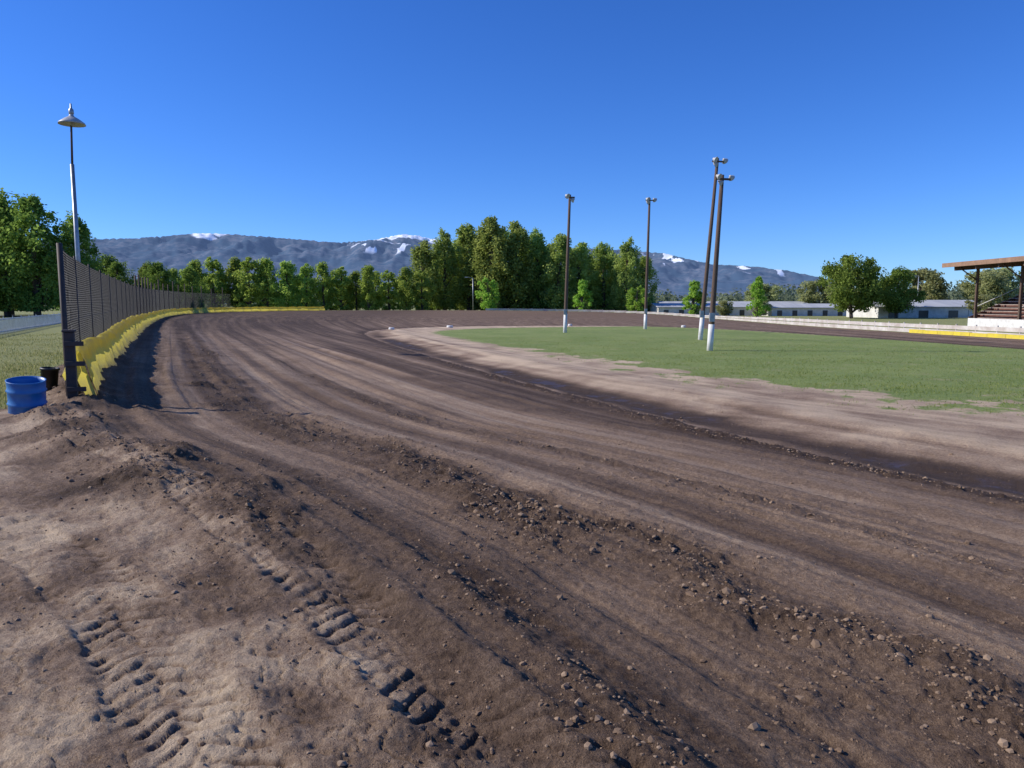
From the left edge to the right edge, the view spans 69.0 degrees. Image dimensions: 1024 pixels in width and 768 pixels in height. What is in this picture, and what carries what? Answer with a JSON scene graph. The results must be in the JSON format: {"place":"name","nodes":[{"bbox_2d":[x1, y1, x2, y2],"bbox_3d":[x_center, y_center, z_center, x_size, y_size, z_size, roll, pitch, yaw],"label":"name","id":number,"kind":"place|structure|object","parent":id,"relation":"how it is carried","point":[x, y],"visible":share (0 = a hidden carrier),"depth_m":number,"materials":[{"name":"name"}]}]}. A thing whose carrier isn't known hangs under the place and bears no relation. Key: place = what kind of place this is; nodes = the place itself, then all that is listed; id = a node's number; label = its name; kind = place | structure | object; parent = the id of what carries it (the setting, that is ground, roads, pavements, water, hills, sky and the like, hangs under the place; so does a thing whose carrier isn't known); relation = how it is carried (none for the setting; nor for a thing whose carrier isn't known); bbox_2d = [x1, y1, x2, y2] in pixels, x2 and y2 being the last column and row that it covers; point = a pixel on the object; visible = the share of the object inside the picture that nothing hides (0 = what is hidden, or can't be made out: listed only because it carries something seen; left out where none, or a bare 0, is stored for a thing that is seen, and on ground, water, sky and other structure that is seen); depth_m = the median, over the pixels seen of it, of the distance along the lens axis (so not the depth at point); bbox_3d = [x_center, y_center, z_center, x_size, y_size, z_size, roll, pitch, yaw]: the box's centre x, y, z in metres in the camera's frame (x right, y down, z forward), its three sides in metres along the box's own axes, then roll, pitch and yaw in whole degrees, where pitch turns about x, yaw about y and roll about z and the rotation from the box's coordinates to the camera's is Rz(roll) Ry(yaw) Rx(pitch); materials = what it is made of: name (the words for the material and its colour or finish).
{"place":"outdoors","nodes":[
{"label":"outdoors","id":0,"kind":"place"},
{"bbox_2d":[0,332,89,408],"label":"verge grass","id":1,"kind":"structure","parent":0,"point":[21,373],"depth_m":23.22,"materials":[{"name":"green plant"}]},
{"bbox_2d":[43,233,831,303],"bbox_3d":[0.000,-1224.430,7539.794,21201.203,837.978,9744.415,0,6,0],"label":"mountains","id":2,"kind":"structure","parent":0,"point":[676,274],"depth_m":7440.65,"materials":[{"name":"grey stone"}]},
{"bbox_2d":[0,306,1023,767],"bbox_3d":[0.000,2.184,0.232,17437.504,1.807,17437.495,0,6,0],"label":"ground","id":3,"kind":"structure","parent":0,"point":[194,654],"depth_m":6.01,"materials":[{"name":"soil"}]},
{"bbox_2d":[0,226,43,315],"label":"cottonwood tree","id":4,"kind":"object","parent":3,"relation":"on","point":[13,311],"visible":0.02,"depth_m":111.16,"materials":[{"name":"green plant"}]},
{"bbox_2d":[0,187,44,316],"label":"cottonwood tree","id":5,"kind":"object","parent":3,"relation":"on","point":[7,309],"visible":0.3,"depth_m":103.55,"materials":[{"name":"green plant"}]},
{"bbox_2d":[5,376,47,414],"bbox_3d":[-8.055,0.210,12.360,0.590,0.570,0.590,5,13,-1],"label":"blue barrel","id":6,"kind":"object","parent":3,"relation":"on","point":[25,393],"visible":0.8,"depth_m":12.16,"materials":[{"name":"plastic"}]},
{"bbox_2d":[0,313,60,333],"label":"white rail fence","id":7,"kind":"object","parent":3,"relation":"on","point":[53,319],"visible":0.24,"depth_m":49.82,"materials":[{"name":"paint"}]},
{"bbox_2d":[0,191,74,315],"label":"cottonwood tree","id":8,"kind":"object","parent":3,"relation":"on","point":[32,297],"visible":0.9,"depth_m":101.16,"materials":[{"name":"green plant"}]},
{"bbox_2d":[40,367,59,390],"bbox_3d":[-9.123,-0.052,14.680,0.340,0.540,0.340,6,6,-1],"label":"black bucket","id":9,"kind":"object","parent":3,"relation":"on","point":[50,375],"visible":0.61,"depth_m":14.57,"materials":[{"name":"plastic"}]},
{"bbox_2d":[38,210,103,307],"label":"cottonwood tree","id":10,"kind":"object","parent":3,"relation":"on","point":[66,235],"visible":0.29,"depth_m":105.42,"materials":[{"name":"green plant"}]},
{"bbox_2d":[58,103,85,327],"bbox_3d":[-23.380,-8.636,40.103,1.320,12.550,1.320,0,6,0],"label":"street lamp","id":11,"kind":"object","parent":3,"relation":"on","point":[70,120],"visible":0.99,"depth_m":39.83,"materials":[{"name":"galvanised steel"},{"name":"metal"}]},
{"bbox_2d":[61,330,86,398],"bbox_3d":[-7.703,-0.257,13.127,0.350,1.395,0.246,-2,6,-17],"label":"gate post","id":12,"kind":"object","parent":3,"relation":"on","point":[71,364],"visible":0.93,"depth_m":13.03,"materials":[{"name":"metal"}]},
{"bbox_2d":[96,253,133,284],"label":"dark poplar tree","id":13,"kind":"object","parent":3,"relation":"on","point":[108,260],"visible":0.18,"depth_m":139.78,"materials":[{"name":"green plant"}]},
{"bbox_2d":[102,261,140,285],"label":"dark poplar tree","id":14,"kind":"object","parent":3,"relation":"on","point":[119,273],"visible":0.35,"depth_m":136.29,"materials":[{"name":"green plant"}]},
{"bbox_2d":[56,243,230,395],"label":"chain link fence","id":15,"kind":"object","parent":3,"relation":"on","point":[115,300],"visible":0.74,"depth_m":23.76,"materials":[{"name":"metal"}]},
{"bbox_2d":[131,262,167,296],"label":"dark poplar tree","id":16,"kind":"object","parent":3,"relation":"on","point":[141,268],"visible":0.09,"depth_m":139.64,"materials":[{"name":"green plant"}]},
{"bbox_2d":[131,261,180,310],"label":"dark poplar tree","id":17,"kind":"object","parent":3,"relation":"on","point":[162,275],"visible":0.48,"depth_m":135.70,"materials":[{"name":"green plant"}]},
{"bbox_2d":[173,265,209,307],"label":"dark poplar tree","id":18,"kind":"object","parent":3,"relation":"on","point":[188,280],"visible":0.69,"depth_m":139.91,"materials":[{"name":"green plant"}]},
{"bbox_2d":[62,306,324,395],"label":"yellow barrier","id":19,"kind":"object","parent":3,"relation":"on","point":[98,353],"visible":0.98,"depth_m":25.07,"materials":[{"name":"plastic"}]},
{"bbox_2d":[149,256,615,311],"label":"distant tree row","id":20,"kind":"object","parent":3,"relation":"on","point":[302,288],"visible":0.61,"depth_m":165.68,"materials":[{"name":"green plant"}]},
{"bbox_2d":[409,239,440,309],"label":"poplar tree","id":21,"kind":"object","parent":3,"relation":"on","point":[421,259],"visible":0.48,"depth_m":178.73,"materials":[{"name":"green plant"}]},
{"bbox_2d":[427,252,448,309],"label":"poplar tree","id":22,"kind":"object","parent":3,"relation":"on","point":[435,308],"visible":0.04,"depth_m":191.64,"materials":[{"name":"green plant"}]},
{"bbox_2d":[428,227,470,309],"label":"poplar tree","id":23,"kind":"object","parent":3,"relation":"on","point":[447,259],"visible":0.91,"depth_m":182.00,"materials":[{"name":"green plant"}]},
{"bbox_2d":[446,239,467,309],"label":"poplar tree","id":24,"kind":"object","parent":3,"relation":"on","point":[454,241],"visible":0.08,"depth_m":190.17,"materials":[{"name":"green plant"}]},
{"bbox_2d":[447,222,484,309],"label":"poplar tree","id":25,"kind":"object","parent":3,"relation":"on","point":[465,233],"visible":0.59,"depth_m":184.11,"materials":[{"name":"green plant"}]},
{"bbox_2d":[475,277,500,309],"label":"young tree","id":26,"kind":"object","parent":3,"relation":"on","point":[487,302],"visible":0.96,"depth_m":158.28,"materials":[{"name":"green plant"}]},
{"bbox_2d":[461,215,519,309],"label":"poplar tree","id":27,"kind":"object","parent":3,"relation":"on","point":[483,240],"visible":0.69,"depth_m":177.58,"materials":[{"name":"green plant"}]},
{"bbox_2d":[484,230,511,310],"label":"poplar tree","id":28,"kind":"object","parent":3,"relation":"on","point":[507,306],"visible":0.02,"depth_m":191.59,"materials":[{"name":"green plant"}]},
{"bbox_2d":[0,336,1023,767],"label":"dirt clods","id":29,"kind":"object","parent":3,"relation":"on","point":[756,726],"visible":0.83,"depth_m":5.11,"materials":[{"name":"soil"}]},
{"bbox_2d":[488,220,539,310],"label":"poplar tree","id":30,"kind":"object","parent":3,"relation":"on","point":[521,288],"visible":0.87,"depth_m":181.03,"materials":[{"name":"green plant"}]},
{"bbox_2d":[510,233,543,309],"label":"poplar tree","id":31,"kind":"object","parent":3,"relation":"on","point":[530,235],"visible":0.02,"depth_m":190.36,"materials":[{"name":"green plant"}]},
{"bbox_2d":[44,280,1018,308],"bbox_3d":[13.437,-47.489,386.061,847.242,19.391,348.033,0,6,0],"label":"distant tree line","id":32,"kind":"object","parent":3,"relation":"on","point":[789,295],"visible":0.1,"depth_m":352.84,"materials":[{"name":"green plant"}]},
{"bbox_2d":[517,226,554,308],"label":"poplar tree","id":33,"kind":"object","parent":3,"relation":"on","point":[537,241],"visible":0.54,"depth_m":184.42,"materials":[{"name":"green plant"}]},
{"bbox_2d":[539,243,561,308],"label":"poplar tree","id":34,"kind":"object","parent":3,"relation":"on","point":[542,280],"visible":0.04,"depth_m":190.66,"materials":[{"name":"green plant"}]},
{"bbox_2d":[540,232,578,308],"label":"poplar tree","id":35,"kind":"object","parent":3,"relation":"on","point":[556,256],"visible":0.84,"depth_m":178.44,"materials":[{"name":"green plant"}]},
{"bbox_2d":[563,194,574,332],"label":"light pole","id":36,"kind":"object","parent":3,"relation":"on","point":[569,198],"visible":0.97,"depth_m":68.11,"materials":[{"name":"brown wood"}]},
{"bbox_2d":[561,242,601,311],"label":"poplar tree","id":37,"kind":"object","parent":3,"relation":"on","point":[582,265],"visible":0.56,"depth_m":181.51,"materials":[{"name":"green plant"}]},
{"bbox_2d":[572,279,593,311],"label":"young tree","id":38,"kind":"object","parent":3,"relation":"on","point":[583,284],"visible":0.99,"depth_m":160.56,"materials":[{"name":"green plant"}]},
{"bbox_2d":[580,256,601,311],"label":"poplar tree","id":39,"kind":"object","parent":3,"relation":"on","point":[593,260],"visible":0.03,"depth_m":190.93,"materials":[{"name":"green plant"}]},
{"bbox_2d":[585,241,618,309],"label":"poplar tree","id":40,"kind":"object","parent":3,"relation":"on","point":[602,253],"visible":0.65,"depth_m":184.80,"materials":[{"name":"green plant"}]},
{"bbox_2d":[595,250,623,311],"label":"poplar tree","id":41,"kind":"object","parent":3,"relation":"on","point":[609,282],"visible":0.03,"depth_m":190.79,"materials":[{"name":"green plant"}]},
{"bbox_2d":[609,236,643,312],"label":"poplar tree","id":42,"kind":"object","parent":3,"relation":"on","point":[629,253],"visible":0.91,"depth_m":178.73,"materials":[{"name":"green plant"}]},
{"bbox_2d":[626,285,648,310],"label":"young tree","id":43,"kind":"object","parent":3,"relation":"on","point":[636,302],"visible":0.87,"depth_m":159.70,"materials":[{"name":"green plant"}]},
{"bbox_2d":[629,256,660,311],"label":"poplar tree","id":44,"kind":"object","parent":3,"relation":"on","point":[653,286],"visible":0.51,"depth_m":182.05,"materials":[{"name":"green plant"}]},
{"bbox_2d":[643,197,656,328],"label":"light pole","id":45,"kind":"object","parent":3,"relation":"on","point":[648,200],"visible":0.94,"depth_m":78.00,"materials":[{"name":"brown wood"}]},
{"bbox_2d":[681,279,706,315],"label":"young tree","id":46,"kind":"object","parent":3,"relation":"on","point":[695,295],"visible":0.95,"depth_m":146.79,"materials":[{"name":"green plant"}]},
{"bbox_2d":[648,303,754,315],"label":"long shed","id":47,"kind":"structure","parent":3,"relation":"on","point":[739,309],"depth_m":177.23,"materials":[{"name":"metal"}]},
{"bbox_2d":[656,301,808,303],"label":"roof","id":48,"kind":"structure","parent":47,"relation":"attached to","point":[786,302],"depth_m":202.57,"materials":[{"name":"metal"}]},
{"bbox_2d":[698,157,727,339],"bbox_3d":[14.668,-9.571,54.248,1.903,13.522,0.717,-1,6,-11],"label":"light pole","id":49,"kind":"object","parent":3,"relation":"on","point":[715,161],"visible":0.95,"depth_m":54.29,"materials":[{"name":"brown wood"}]},
{"bbox_2d":[707,174,734,350],"bbox_3d":[11.700,-6.633,42.010,1.257,10.106,0.734,-3,7,-24],"label":"light pole","id":50,"kind":"object","parent":3,"relation":"on","point":[720,178],"visible":0.96,"depth_m":41.92,"materials":[{"name":"brown wood"}]},
{"bbox_2d":[716,300,732,315],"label":"willow tree","id":51,"kind":"object","parent":3,"relation":"on","point":[723,308],"visible":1,"depth_m":167.76,"materials":[{"name":"green plant"}]},
{"bbox_2d":[485,308,1023,334],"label":"white board fence","id":52,"kind":"object","parent":3,"relation":"on","point":[888,324],"visible":0.75,"depth_m":82.46,"materials":[{"name":"white wood"}]},
{"bbox_2d":[746,276,770,316],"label":"young tree","id":53,"kind":"object","parent":3,"relation":"on","point":[758,294],"visible":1,"depth_m":133.60,"materials":[{"name":"green plant"}]},
{"bbox_2d":[753,299,772,315],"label":"willow tree","id":54,"kind":"object","parent":3,"relation":"on","point":[767,301],"visible":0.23,"depth_m":169.22,"materials":[{"name":"green plant"}]},
{"bbox_2d":[744,283,782,300],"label":"willow tree","id":55,"kind":"object","parent":3,"relation":"on","point":[771,294],"visible":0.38,"depth_m":211.72,"materials":[{"name":"green plant"}]},
{"bbox_2d":[762,304,845,315],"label":"long shed","id":56,"kind":"structure","parent":3,"relation":"on","point":[802,310],"depth_m":170.80,"materials":[{"name":"metal"}]},
{"bbox_2d":[777,310,781,315],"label":"door","id":57,"kind":"structure","parent":56,"relation":"in","point":[779,312],"depth_m":170.11,"materials":[{"name":"grey metal"}]},
{"bbox_2d":[792,310,796,315],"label":"door","id":58,"kind":"structure","parent":56,"relation":"in","point":[794,312],"depth_m":170.40,"materials":[{"name":"grey metal"}]},
{"bbox_2d":[795,280,836,303],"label":"willow tree","id":59,"kind":"object","parent":3,"relation":"on","point":[811,295],"visible":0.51,"depth_m":202.63,"materials":[{"name":"green plant"}]},
{"bbox_2d":[816,253,888,317],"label":"maple tree","id":60,"kind":"object","parent":3,"relation":"on","point":[848,276],"visible":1,"depth_m":137.05,"materials":[{"name":"green plant"}]},
{"bbox_2d":[877,265,926,317],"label":"maple tree","id":61,"kind":"object","parent":3,"relation":"on","point":[895,301],"visible":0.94,"depth_m":140.30,"materials":[{"name":"green plant"}]},
{"bbox_2d":[846,301,967,317],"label":"metal barn","id":62,"kind":"structure","parent":3,"relation":"on","point":[939,309],"depth_m":146.34,"materials":[{"name":"white metal"}]},
{"bbox_2d":[888,312,897,317],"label":"door","id":63,"kind":"structure","parent":62,"relation":"in","point":[891,315],"depth_m":145.08,"materials":[{"name":"grey metal"}]},
{"bbox_2d":[918,311,928,317],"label":"door","id":64,"kind":"structure","parent":62,"relation":"in","point":[922,314],"depth_m":145.86,"materials":[{"name":"grey metal"}]},
{"bbox_2d":[948,310,957,317],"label":"door","id":65,"kind":"structure","parent":62,"relation":"in","point":[952,313],"depth_m":146.61,"materials":[{"name":"grey metal"}]},
{"bbox_2d":[901,267,948,299],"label":"willow tree","id":66,"kind":"object","parent":3,"relation":"on","point":[934,286],"visible":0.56,"depth_m":184.79,"materials":[{"name":"green plant"}]},
{"bbox_2d":[914,300,994,316],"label":"metal barn","id":67,"kind":"structure","parent":3,"relation":"on","point":[969,312],"depth_m":163.70,"materials":[{"name":"white metal"}]},
{"bbox_2d":[909,329,1023,338],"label":"wall blocks","id":68,"kind":"structure","parent":3,"relation":"on","point":[993,335],"depth_m":64.15,"materials":[{"name":"yellow paint"}]},
{"bbox_2d":[962,294,995,313],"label":"willow tree","id":69,"kind":"object","parent":3,"relation":"on","point":[983,298],"visible":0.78,"depth_m":139.03,"materials":[{"name":"green plant"}]},
{"bbox_2d":[942,256,1023,327],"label":"grandstand","id":70,"kind":"object","parent":3,"relation":"on","point":[1009,313],"visible":0.96,"depth_m":83.00,"materials":[{"name":"brown wood"}]},
{"bbox_2d":[951,269,1017,303],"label":"willow tree","id":71,"kind":"object","parent":3,"relation":"on","point":[993,283],"visible":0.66,"depth_m":181.76,"materials":[{"name":"green plant"}]},
{"bbox_2d":[970,267,1023,300],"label":"willow tree","id":72,"kind":"object","parent":3,"relation":"on","point":[1013,284],"visible":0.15,"depth_m":191.91,"materials":[{"name":"green plant"}]},
{"bbox_2d":[0,0,1023,290],"label":"sky","id":73,"kind":"structure","parent":0,"point":[891,132],"materials":[{"name":"blue"}]},
{"bbox_2d":[459,336,1023,418],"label":"infield grass","id":74,"kind":"structure","parent":0,"point":[945,404],"depth_m":30.73,"materials":[{"name":"green plant"}]}
]}

